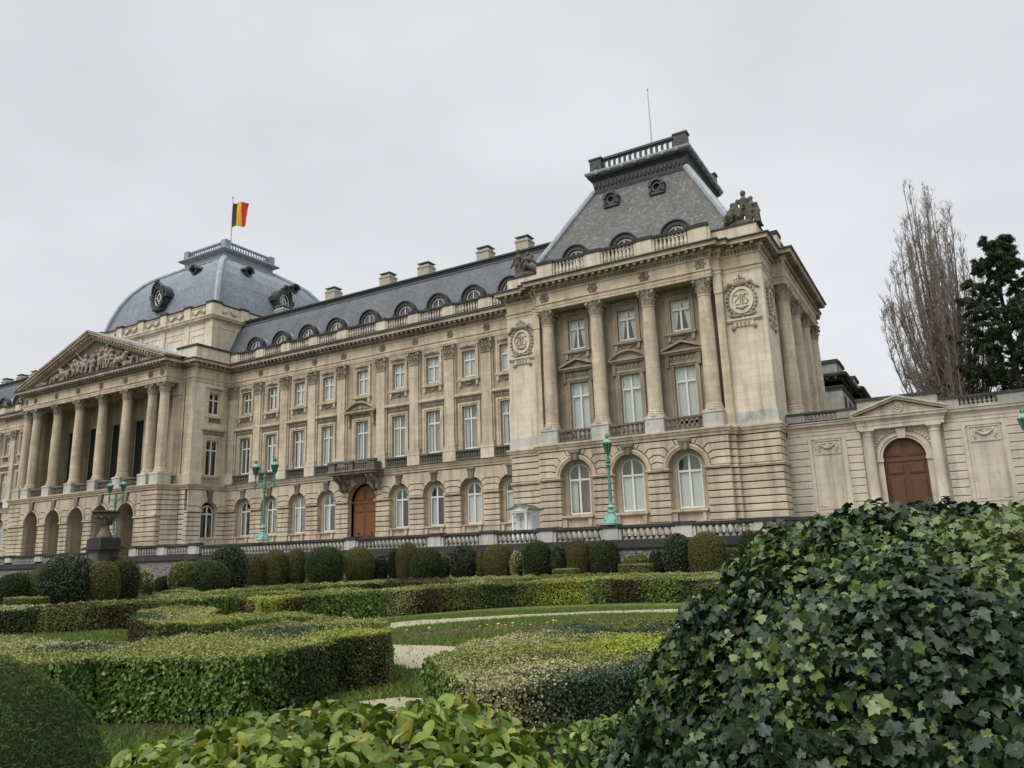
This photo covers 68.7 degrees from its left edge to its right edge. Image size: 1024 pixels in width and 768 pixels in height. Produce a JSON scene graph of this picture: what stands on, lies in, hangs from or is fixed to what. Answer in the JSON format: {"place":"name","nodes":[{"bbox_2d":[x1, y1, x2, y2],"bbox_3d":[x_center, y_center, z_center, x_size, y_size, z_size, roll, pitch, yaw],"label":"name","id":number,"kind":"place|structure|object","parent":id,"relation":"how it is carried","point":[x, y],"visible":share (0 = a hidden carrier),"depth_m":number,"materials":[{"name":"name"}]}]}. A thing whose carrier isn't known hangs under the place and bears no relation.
{"place":"outdoors","nodes":[
{"label":"outdoors","id":0,"kind":"place"},
{"bbox_2d":[2,603,682,718],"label":"lawn","id":1,"kind":"structure","parent":0,"point":[552,606],"depth_m":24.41,"materials":[{"name":"green plant"}]},
{"bbox_2d":[0,588,300,634],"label":"hedge","id":2,"kind":"object","parent":1,"relation":"on","point":[94,615],"visible":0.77,"depth_m":22.10,"materials":[{"name":"green plant"}]},
{"bbox_2d":[126,603,325,641],"bbox_3d":[-8.560,6.326,19.806,8.655,0.742,3.334,-13,-16,41],"label":"hedge","id":3,"kind":"object","parent":1,"relation":"on","point":[168,620],"visible":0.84,"depth_m":17.90,"materials":[{"name":"green plant"}]},
{"bbox_2d":[234,574,719,618],"bbox_3d":[-0.746,7.019,24.767,15.838,1.028,5.084,2,-13,-18],"label":"hedge","id":4,"kind":"object","parent":1,"relation":"on","point":[356,603],"visible":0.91,"depth_m":25.15,"materials":[{"name":"green plant"}]},
{"bbox_2d":[403,622,639,636],"bbox_3d":[0.550,6.070,18.676,6.522,0.001,1.497,0,-12,-7],"label":"flower bed","id":5,"kind":"object","parent":1,"relation":"on","point":[462,630],"visible":0.36,"depth_m":18.70,"materials":[{"name":"plant"}]},
{"bbox_2d":[405,619,625,634],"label":"bedding plants","id":6,"kind":"object","parent":5,"relation":"on","point":[525,624],"visible":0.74,"depth_m":18.70,"materials":[{"name":"green plant"}]},
{"bbox_2d":[420,616,677,735],"bbox_3d":[0.928,4.042,10.903,3.918,0.751,7.050,-4,-13,10],"label":"hedge","id":7,"kind":"object","parent":1,"relation":"on","point":[565,674],"visible":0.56,"depth_m":8.82,"materials":[{"name":"green plant"}]},
{"bbox_2d":[0,531,749,747],"bbox_3d":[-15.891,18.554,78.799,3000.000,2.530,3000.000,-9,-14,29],"label":"ground","id":8,"kind":"structure","parent":0,"point":[111,727],"depth_m":9.25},
{"bbox_2d":[0,572,30,603],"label":"clipped bush","id":9,"kind":"object","parent":8,"relation":"on","point":[15,584],"visible":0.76,"depth_m":39.91,"materials":[{"name":"green plant"}]},
{"bbox_2d":[2,596,49,605],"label":"box block","id":10,"kind":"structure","parent":8,"relation":"on","point":[22,600],"depth_m":37.02,"materials":[{"name":"green plant"}]},
{"bbox_2d":[27,569,39,596],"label":"clipped bush","id":11,"kind":"object","parent":8,"relation":"on","point":[32,581],"visible":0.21,"depth_m":40.52,"materials":[{"name":"green plant"}]},
{"bbox_2d":[0,553,86,577],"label":"terrace balustrade","id":12,"kind":"object","parent":8,"relation":"on","point":[20,565],"visible":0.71,"depth_m":88.94,"materials":[{"name":"grey stone"}]},
{"bbox_2d":[0,654,112,767],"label":"yew dome","id":13,"kind":"structure","parent":8,"relation":"on","point":[38,729],"depth_m":2.84,"materials":[{"name":"green plant"}]},
{"bbox_2d":[35,554,94,603],"bbox_3d":[-22.923,10.070,38.787,3.034,2.539,2.941,-9,-14,29],"label":"clipped bush","id":14,"kind":"object","parent":8,"relation":"on","point":[65,579],"visible":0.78,"depth_m":37.73,"materials":[{"name":"green plant"}]},
{"bbox_2d":[80,510,124,562],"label":"stone urn","id":15,"kind":"object","parent":8,"relation":"on","point":[104,545],"visible":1,"depth_m":81.02,"materials":[{"name":"grey stone"}]},
{"bbox_2d":[87,561,121,601],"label":"clipped bush","id":16,"kind":"object","parent":8,"relation":"on","point":[105,581],"visible":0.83,"depth_m":38.56,"materials":[{"name":"green plant"}]},
{"bbox_2d":[113,559,141,599],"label":"clipped bush","id":17,"kind":"object","parent":8,"relation":"on","point":[130,572],"visible":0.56,"depth_m":40.25,"materials":[{"name":"green plant"}]},
{"bbox_2d":[137,569,154,594],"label":"clipped bush","id":18,"kind":"object","parent":8,"relation":"on","point":[147,580],"visible":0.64,"depth_m":44.49,"materials":[{"name":"green plant"}]},
{"bbox_2d":[153,575,168,591],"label":"clipped bush","id":19,"kind":"object","parent":8,"relation":"on","point":[160,584],"visible":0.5,"depth_m":48.50,"materials":[{"name":"green plant"}]},
{"bbox_2d":[78,718,256,765],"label":"rough grass","id":20,"kind":"structure","parent":8,"relation":"on","point":[115,748],"depth_m":8.45,"materials":[{"name":"green plant"}]},
{"bbox_2d":[167,560,192,589],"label":"clipped bush","id":21,"kind":"object","parent":8,"relation":"on","point":[175,579],"visible":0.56,"depth_m":47.60,"materials":[{"name":"green plant"}]},
{"bbox_2d":[0,615,395,725],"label":"hedge","id":22,"kind":"object","parent":8,"relation":"on","point":[267,668],"visible":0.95,"depth_m":9.57,"materials":[{"name":"green plant"}]},
{"bbox_2d":[183,559,230,591],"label":"clipped bush","id":23,"kind":"object","parent":8,"relation":"on","point":[202,575],"visible":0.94,"depth_m":46.15,"materials":[{"name":"green plant"}]},
{"bbox_2d":[209,544,248,587],"bbox_3d":[-19.309,12.438,51.152,2.713,2.967,2.721,-9,-14,29],"label":"clipped bush","id":24,"kind":"object","parent":8,"relation":"on","point":[231,558],"visible":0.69,"depth_m":50.49,"materials":[{"name":"green plant"}]},
{"bbox_2d":[245,553,264,585],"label":"clipped bush","id":25,"kind":"object","parent":8,"relation":"on","point":[256,575],"visible":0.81,"depth_m":53.77,"materials":[{"name":"green plant"}]},
{"bbox_2d":[263,549,288,584],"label":"clipped bush","id":26,"kind":"object","parent":8,"relation":"on","point":[275,561],"visible":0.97,"depth_m":54.36,"materials":[{"name":"green plant"}]},
{"bbox_2d":[286,548,306,583],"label":"clipped bush","id":27,"kind":"object","parent":8,"relation":"on","point":[296,564],"visible":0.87,"depth_m":55.16,"materials":[{"name":"green plant"}]},
{"bbox_2d":[304,546,346,582],"bbox_3d":[-13.663,13.179,54.827,2.981,2.684,2.877,-9,-14,29],"label":"clipped bush","id":28,"kind":"object","parent":8,"relation":"on","point":[325,563],"visible":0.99,"depth_m":53.86,"materials":[{"name":"green plant"}]},
{"bbox_2d":[102,689,564,767],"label":"laurel bush","id":29,"kind":"object","parent":8,"relation":"on","point":[457,734],"visible":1,"depth_m":1.84,"materials":[{"name":"green plant"}]},
{"bbox_2d":[344,546,375,580],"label":"clipped bush","id":30,"kind":"object","parent":8,"relation":"on","point":[360,561],"visible":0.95,"depth_m":57.14,"materials":[{"name":"green plant"}]},
{"bbox_2d":[373,554,387,578],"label":"clipped bush","id":31,"kind":"object","parent":8,"relation":"on","point":[381,567],"visible":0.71,"depth_m":59.08,"materials":[{"name":"green plant"}]},
{"bbox_2d":[387,548,397,578],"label":"clipped bush","id":32,"kind":"object","parent":8,"relation":"on","point":[392,562],"visible":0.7,"depth_m":58.57,"materials":[{"name":"green plant"}]},
{"bbox_2d":[395,542,417,578],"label":"clipped bush","id":33,"kind":"object","parent":8,"relation":"on","point":[405,552],"visible":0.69,"depth_m":56.13,"materials":[{"name":"green plant"}]},
{"bbox_2d":[409,547,443,578],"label":"clipped bush","id":34,"kind":"object","parent":8,"relation":"on","point":[426,562],"visible":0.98,"depth_m":54.61,"materials":[{"name":"green plant"}]},
{"bbox_2d":[154,570,722,596],"bbox_3d":[-1.955,8.623,31.702,23.358,0.905,7.827,-1,-12,-5],"label":"hedge","id":35,"kind":"object","parent":8,"relation":"on","point":[379,584],"visible":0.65,"depth_m":32.51,"materials":[{"name":"green plant"}]},
{"bbox_2d":[439,552,450,577],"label":"clipped bush","id":36,"kind":"object","parent":8,"relation":"on","point":[445,573],"visible":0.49,"depth_m":56.04,"materials":[{"name":"green plant"}]},
{"bbox_2d":[449,544,476,577],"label":"clipped bush","id":37,"kind":"object","parent":8,"relation":"on","point":[462,562],"visible":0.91,"depth_m":55.01,"materials":[{"name":"green plant"}]},
{"bbox_2d":[475,550,485,576],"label":"clipped bush","id":38,"kind":"object","parent":8,"relation":"on","point":[479,567],"visible":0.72,"depth_m":54.58,"materials":[{"name":"green plant"}]},
{"bbox_2d":[482,544,512,575],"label":"clipped bush","id":39,"kind":"object","parent":8,"relation":"on","point":[496,559],"visible":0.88,"depth_m":53.42,"materials":[{"name":"green plant"}]},
{"bbox_2d":[509,550,522,575],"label":"clipped bush","id":40,"kind":"object","parent":8,"relation":"on","point":[516,568],"visible":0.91,"depth_m":53.10,"materials":[{"name":"green plant"}]},
{"bbox_2d":[521,539,551,575],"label":"clipped bush","id":41,"kind":"object","parent":8,"relation":"on","point":[536,554],"visible":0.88,"depth_m":51.87,"materials":[{"name":"green plant"}]},
{"bbox_2d":[550,545,566,573],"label":"clipped bush","id":42,"kind":"object","parent":8,"relation":"on","point":[558,557],"visible":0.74,"depth_m":51.42,"materials":[{"name":"green plant"}]},
{"bbox_2d":[552,568,580,574],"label":"box block","id":43,"kind":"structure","parent":8,"relation":"on","point":[564,571],"depth_m":49.10,"materials":[{"name":"green plant"}]},
{"bbox_2d":[123,506,1012,579],"bbox_3d":[-5.592,13.666,59.370,81.900,4.060,0.800,-9,-14,29],"label":"terrace balustrade","id":44,"kind":"object","parent":8,"relation":"on","point":[157,563],"visible":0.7,"depth_m":57.27,"materials":[{"name":"grey stone"}]},
{"bbox_2d":[252,458,278,540],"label":"street lamp","id":45,"kind":"object","parent":44,"relation":"on","point":[262,535],"visible":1,"depth_m":70.41,"materials":[{"name":"teal metal"}]},
{"bbox_2d":[601,433,619,524],"bbox_3d":[6.909,6.705,53.278,1.133,6.510,1.133,-4,-13,11],"label":"street lamp","id":46,"kind":"object","parent":44,"relation":"on","point":[611,518],"visible":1,"depth_m":52.98,"materials":[{"name":"green metal"}]},
{"bbox_2d":[516,710,628,767],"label":"laurel shrub","id":47,"kind":"object","parent":8,"relation":"on","point":[573,745],"visible":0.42,"depth_m":5.88,"materials":[{"name":"green plant"}]},
{"bbox_2d":[565,538,592,573],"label":"clipped bush","id":48,"kind":"object","parent":8,"relation":"on","point":[577,550],"visible":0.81,"depth_m":50.41,"materials":[{"name":"green plant"}]},
{"bbox_2d":[588,539,620,573],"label":"clipped bush","id":49,"kind":"object","parent":8,"relation":"on","point":[605,556],"visible":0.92,"depth_m":49.40,"materials":[{"name":"green plant"}]},
{"bbox_2d":[621,553,648,563],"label":"clipped bush","id":50,"kind":"object","parent":8,"relation":"on","point":[635,558],"visible":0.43,"depth_m":48.39,"materials":[{"name":"green plant"}]},
{"bbox_2d":[617,563,654,573],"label":"box block","id":51,"kind":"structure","parent":8,"relation":"on","point":[643,568],"depth_m":46.68,"materials":[{"name":"green plant"}]},
{"bbox_2d":[649,549,664,572],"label":"clipped bush","id":52,"kind":"object","parent":8,"relation":"on","point":[655,555],"visible":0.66,"depth_m":47.90,"materials":[{"name":"green plant"}]},
{"bbox_2d":[661,532,690,572],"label":"clipped bush","id":53,"kind":"object","parent":8,"relation":"on","point":[675,552],"visible":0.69,"depth_m":47.00,"materials":[{"name":"green plant"}]},
{"bbox_2d":[687,531,729,571],"bbox_3d":[11.950,10.322,45.793,2.512,2.696,2.559,-9,-14,29],"label":"clipped bush","id":54,"kind":"object","parent":8,"relation":"on","point":[707,551],"visible":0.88,"depth_m":44.97,"materials":[{"name":"green plant"}]},
{"bbox_2d":[736,530,758,563],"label":"clipped bush","id":55,"kind":"object","parent":8,"relation":"on","point":[743,540],"visible":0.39,"depth_m":45.17,"materials":[{"name":"green plant"}]},
{"bbox_2d":[598,496,1023,767],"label":"ivy mound","id":56,"kind":"object","parent":8,"relation":"on","point":[867,634],"visible":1,"depth_m":2.67,"materials":[{"name":"green plant"}]},
{"bbox_2d":[877,177,1000,404],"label":"bare poplar","id":57,"kind":"object","parent":8,"relation":"on","point":[942,377],"visible":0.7,"depth_m":76.79,"materials":[{"name":"brown plant"}]},
{"bbox_2d":[941,234,1023,402],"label":"pine tree","id":58,"kind":"object","parent":8,"relation":"on","point":[1002,252],"visible":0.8,"depth_m":71.62,"materials":[{"name":"green plant"}]},
{"bbox_2d":[359,697,422,710],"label":"gravel path","id":59,"kind":"structure","parent":0,"point":[389,702],"depth_m":10.06,"materials":[{"name":"gravel"}]},
{"bbox_2d":[0,130,828,559],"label":"palace","id":60,"kind":"structure","parent":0,"point":[654,318],"depth_m":76.70,"materials":[{"name":"beige stone"}]},
{"bbox_2d":[230,197,233,240],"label":"flagpole","id":61,"kind":"object","parent":60,"relation":"on","point":[231,222],"visible":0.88,"depth_m":120.36,"materials":[{"name":"metal"}]},
{"bbox_2d":[232,201,248,226],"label":"flag","id":62,"kind":"object","parent":61,"relation":"attached to","point":[239,212],"visible":1,"depth_m":119.68,"materials":[{"name":"fabric"}]},
{"bbox_2d":[240,502,250,535],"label":"window","id":63,"kind":"structure","parent":60,"relation":"in","point":[245,514],"depth_m":89.62,"materials":[{"name":"glass"}]},
{"bbox_2d":[241,439,249,474],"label":"window","id":64,"kind":"structure","parent":60,"relation":"in","point":[245,443],"depth_m":90.99,"materials":[{"name":"glass"}]},
{"bbox_2d":[267,435,275,471],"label":"window","id":65,"kind":"structure","parent":60,"relation":"in","point":[271,454],"depth_m":88.83,"materials":[{"name":"glass"}]},
{"bbox_2d":[267,500,276,534],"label":"window","id":66,"kind":"structure","parent":60,"relation":"in","point":[272,512],"depth_m":87.41,"materials":[{"name":"glass"}]},
{"bbox_2d":[270,388,276,409],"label":"window","id":67,"kind":"structure","parent":60,"relation":"in","point":[273,392],"depth_m":90.17,"materials":[{"name":"white paint"}]},
{"bbox_2d":[294,431,303,468],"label":"window","id":68,"kind":"structure","parent":60,"relation":"in","point":[299,436],"depth_m":86.55,"materials":[{"name":"glass"}]},
{"bbox_2d":[294,497,305,533],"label":"window","id":69,"kind":"structure","parent":60,"relation":"in","point":[298,506],"depth_m":85.33,"materials":[{"name":"glass"}]},
{"bbox_2d":[297,383,304,405],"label":"window","id":70,"kind":"structure","parent":60,"relation":"in","point":[300,387],"depth_m":87.95,"materials":[{"name":"glass"}]},
{"bbox_2d":[323,427,332,464],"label":"window","id":71,"kind":"structure","parent":60,"relation":"in","point":[326,443],"depth_m":84.62,"materials":[{"name":"white paint"}]},
{"bbox_2d":[324,495,334,531],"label":"window","id":72,"kind":"structure","parent":60,"relation":"in","point":[327,508],"depth_m":83.17,"materials":[{"name":"glass"}]},
{"bbox_2d":[325,377,333,400],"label":"window","id":73,"kind":"structure","parent":60,"relation":"in","point":[328,382],"depth_m":85.83,"materials":[{"name":"glass"}]},
{"bbox_2d":[357,422,367,458],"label":"window","id":74,"kind":"structure","parent":60,"relation":"in","point":[365,438],"depth_m":82.16,"materials":[{"name":"glass"}]},
{"bbox_2d":[359,371,367,394],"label":"window","id":75,"kind":"structure","parent":60,"relation":"in","point":[363,376],"depth_m":83.33,"materials":[{"name":"glass"}]},
{"bbox_2d":[353,486,375,546],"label":"door","id":76,"kind":"structure","parent":60,"relation":"in","point":[364,504],"depth_m":80.53,"materials":[{"name":"brown wood"}]},
{"bbox_2d":[394,416,404,456],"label":"window","id":77,"kind":"structure","parent":60,"relation":"in","point":[396,420],"depth_m":79.63,"materials":[{"name":"glass"}]},
{"bbox_2d":[395,364,404,388],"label":"window","id":78,"kind":"structure","parent":60,"relation":"in","point":[399,369],"depth_m":80.83,"materials":[{"name":"glass"}]},
{"bbox_2d":[396,489,408,527],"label":"window","id":79,"kind":"structure","parent":60,"relation":"in","point":[400,501],"depth_m":78.17,"materials":[{"name":"white paint"}]},
{"bbox_2d":[428,358,438,382],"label":"window","id":80,"kind":"structure","parent":60,"relation":"in","point":[433,364],"depth_m":78.61,"materials":[{"name":"glass"}]},
{"bbox_2d":[428,411,439,452],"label":"window","id":81,"kind":"structure","parent":60,"relation":"in","point":[436,423],"depth_m":77.45,"materials":[{"name":"glass"}]},
{"bbox_2d":[431,486,444,525],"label":"window","id":82,"kind":"structure","parent":60,"relation":"in","point":[436,498],"depth_m":75.98,"materials":[{"name":"white paint"}]},
{"bbox_2d":[464,351,474,376],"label":"window","id":83,"kind":"structure","parent":60,"relation":"in","point":[469,357],"depth_m":76.39,"materials":[{"name":"glass"}]},
{"bbox_2d":[464,406,477,448],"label":"window","id":84,"kind":"structure","parent":60,"relation":"in","point":[473,411],"depth_m":75.25,"materials":[{"name":"white paint"}]},
{"bbox_2d":[467,482,482,523],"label":"window","id":85,"kind":"structure","parent":60,"relation":"in","point":[474,501],"depth_m":73.57,"materials":[{"name":"glass"}]},
{"bbox_2d":[501,344,508,370],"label":"window","id":86,"kind":"structure","parent":60,"relation":"in","point":[504,348],"depth_m":74.35,"materials":[{"name":"glass"}]},
{"bbox_2d":[502,401,510,444],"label":"window","id":87,"kind":"structure","parent":60,"relation":"in","point":[505,413],"depth_m":72.98,"materials":[{"name":"glass"}]},
{"bbox_2d":[506,480,514,521],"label":"window","id":88,"kind":"structure","parent":60,"relation":"in","point":[510,498],"depth_m":71.67,"materials":[{"name":"glass"}]},
{"bbox_2d":[510,249,536,276],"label":"statue group","id":89,"kind":"object","parent":60,"relation":"on","point":[519,260],"visible":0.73,"depth_m":71.42,"materials":[{"name":"stone"}]},
{"bbox_2d":[569,320,584,349],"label":"window","id":90,"kind":"structure","parent":60,"relation":"in","point":[572,325],"depth_m":67.32,"materials":[{"name":"glass"}]},
{"bbox_2d":[569,464,591,514],"bbox_3d":[5.865,8.876,63.355,1.995,4.220,0.499,-9,-14,29],"label":"window","id":91,"kind":"structure","parent":60,"relation":"in","point":[574,497],"depth_m":63.46,"materials":[{"name":"glass"}]},
{"bbox_2d":[571,380,590,437],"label":"window","id":92,"kind":"structure","parent":60,"relation":"in","point":[580,390],"depth_m":65.92,"materials":[{"name":"white glass"}]},
{"bbox_2d":[618,310,635,340],"bbox_3d":[10.023,-5.032,64.853,1.675,2.620,0.248,-9,-14,29],"label":"window","id":93,"kind":"structure","parent":60,"relation":"in","point":[622,316],"depth_m":64.98,"materials":[{"name":"glass"}]},
{"bbox_2d":[621,372,643,432],"bbox_3d":[10.257,1.561,63.423,1.795,4.980,0.286,-9,-14,29],"label":"window","id":94,"kind":"structure","parent":60,"relation":"in","point":[631,388],"depth_m":63.58,"materials":[{"name":"white glass"}]},
{"bbox_2d":[621,459,645,511],"bbox_3d":[9.889,8.204,60.919,1.995,4.220,0.236,-9,-14,29],"label":"window","id":95,"kind":"structure","parent":60,"relation":"in","point":[633,488],"depth_m":60.89,"materials":[{"name":"white glass"}]},
{"bbox_2d":[670,299,690,331],"bbox_3d":[14.114,-5.682,62.528,1.675,2.620,0.248,-9,-14,29],"label":"window","id":96,"kind":"structure","parent":60,"relation":"in","point":[675,306],"depth_m":62.64,"materials":[{"name":"glass"}]},
{"bbox_2d":[675,364,698,425],"bbox_3d":[14.338,0.908,61.081,1.795,4.980,0.249,-9,-14,29],"label":"window","id":97,"kind":"structure","parent":60,"relation":"in","point":[686,385],"depth_m":61.22,"materials":[{"name":"grey glass"}]},
{"bbox_2d":[677,454,704,508],"bbox_3d":[13.979,7.555,58.593,1.995,4.220,0.236,-9,-14,29],"label":"window","id":98,"kind":"structure","parent":60,"relation":"in","point":[691,491],"depth_m":58.56,"materials":[{"name":"white glass"}]},
{"bbox_2d":[723,190,763,226],"bbox_3d":[18.767,-14.287,61.596,3.124,3.433,1.675,-9,-14,29],"label":"statue group","id":99,"kind":"object","parent":60,"relation":"on","point":[749,209],"visible":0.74,"depth_m":61.32,"materials":[{"name":"stone"}]},
{"bbox_2d":[386,645,462,668],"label":"gravel path","id":100,"kind":"structure","parent":0,"point":[406,659],"depth_m":14.80,"materials":[{"name":"beige gravel"}]},
{"bbox_2d":[116,531,743,556],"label":"street","id":101,"kind":"structure","parent":0,"point":[419,544],"depth_m":58.51,"materials":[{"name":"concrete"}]},
{"bbox_2d":[107,478,126,537],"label":"street lamp","id":102,"kind":"object","parent":101,"relation":"on","point":[110,485],"visible":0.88,"depth_m":86.71,"materials":[{"name":"teal metal"}]},
{"bbox_2d":[506,504,543,540],"bbox_3d":[1.102,11.227,60.796,2.040,2.890,2.660,-9,-14,29],"label":"sentry box","id":103,"kind":"object","parent":101,"relation":"on","point":[527,517],"visible":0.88,"depth_m":60.38,"materials":[{"name":"wood"}]},
{"bbox_2d":[786,388,1023,523],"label":"gate wall","id":104,"kind":"structure","parent":101,"relation":"on","point":[910,447],"depth_m":53.76,"materials":[{"name":"stone"}]},
{"bbox_2d":[883,438,933,504],"bbox_3d":[28.438,6.953,53.802,3.040,6.420,0.270,-9,-14,29],"label":"door","id":105,"kind":"structure","parent":104,"relation":"in","point":[907,474],"depth_m":53.88,"materials":[{"name":"brown wood"}]},
{"bbox_2d":[0,0,1023,397],"label":"sky","id":106,"kind":"structure","parent":0,"point":[362,140],"materials":[{"name":"white"}]},
{"bbox_2d":[390,609,677,628],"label":"gravel path","id":107,"kind":"structure","parent":0,"point":[413,623],"depth_m":21.99,"materials":[{"name":"gravel"}]},
{"bbox_2d":[821,359,871,418],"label":"building","id":108,"kind":"structure","parent":0,"point":[843,389],"depth_m":96.14,"materials":[{"name":"grey stone"}]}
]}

